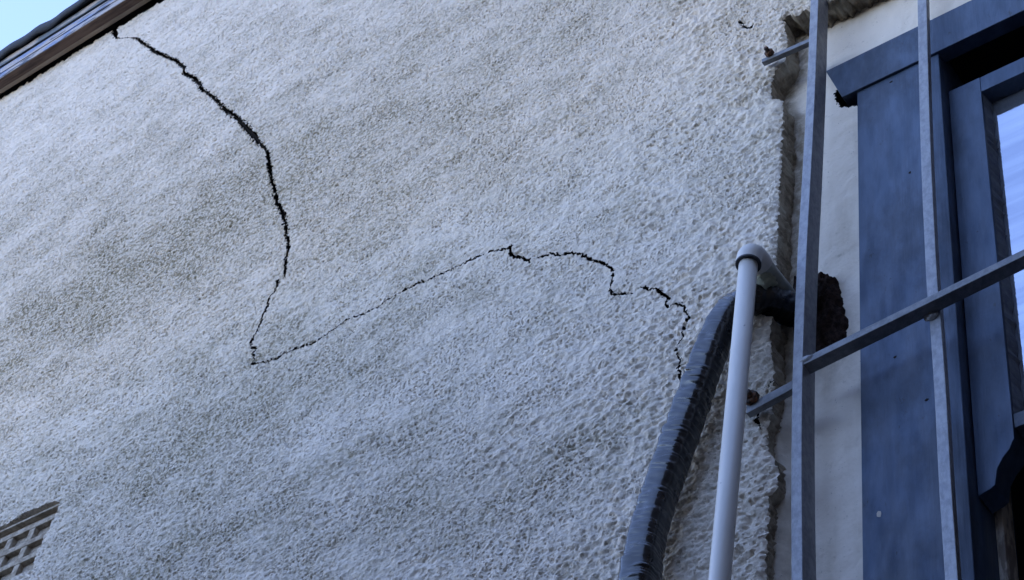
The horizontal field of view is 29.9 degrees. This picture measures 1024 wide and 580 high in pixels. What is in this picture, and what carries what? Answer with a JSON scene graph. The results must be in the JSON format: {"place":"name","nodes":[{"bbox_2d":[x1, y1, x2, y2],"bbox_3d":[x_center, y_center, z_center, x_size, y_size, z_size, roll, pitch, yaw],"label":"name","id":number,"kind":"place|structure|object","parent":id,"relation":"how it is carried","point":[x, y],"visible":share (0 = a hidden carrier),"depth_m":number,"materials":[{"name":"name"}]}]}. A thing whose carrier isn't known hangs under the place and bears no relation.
{"place":"outdoors","nodes":[
{"label":"outdoors","id":0,"kind":"place"},
{"bbox_2d":[0,0,77,49],"label":"sky","id":1,"kind":"structure","parent":0,"point":[18,18],"materials":[{"name":"blue"}]},
{"bbox_3d":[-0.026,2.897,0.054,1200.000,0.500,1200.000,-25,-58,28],"label":"ground","id":2,"kind":"structure","parent":0,"visible":0},
{"bbox_2d":[0,0,1023,579],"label":"house","id":3,"kind":"structure","parent":2,"relation":"on","point":[364,288],"depth_m":4.17,"materials":[{"name":"paint"}]},
{"bbox_2d":[618,284,795,579],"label":"pipe bundle","id":4,"kind":"object","parent":3,"relation":"attached to","point":[661,489],"visible":0.89,"depth_m":3.23,"materials":[{"name":"black plastic"}]},
{"bbox_2d":[708,243,795,579],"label":"drain pipe","id":5,"kind":"object","parent":3,"relation":"attached to","point":[753,261],"visible":0.96,"depth_m":3.11,"materials":[{"name":"grey plastic"}]},
{"bbox_2d":[756,272,777,289],"bbox_3d":[0.451,-0.015,3.439,0.046,0.041,0.047,-25,-58,28],"label":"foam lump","id":6,"kind":"object","parent":5,"relation":"attached to","point":[765,280],"visible":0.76,"depth_m":3.42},
{"bbox_2d":[793,271,848,351],"bbox_3d":[0.542,0.034,3.430,0.120,0.252,0.038,-25,-58,28],"label":"foam plug","id":7,"kind":"object","parent":3,"relation":"attached to","point":[832,324],"visible":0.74,"depth_m":3.38,"materials":[{"name":"black"}]},
{"bbox_2d":[746,0,1023,579],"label":"window grille","id":8,"kind":"object","parent":3,"relation":"attached to","point":[809,361],"depth_m":3.20,"materials":[{"name":"metal"}]},
{"bbox_2d":[826,0,1023,579],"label":"window","id":9,"kind":"structure","parent":3,"relation":"in","point":[978,124],"depth_m":3.29,"materials":[{"name":"blue paint"}]}
]}

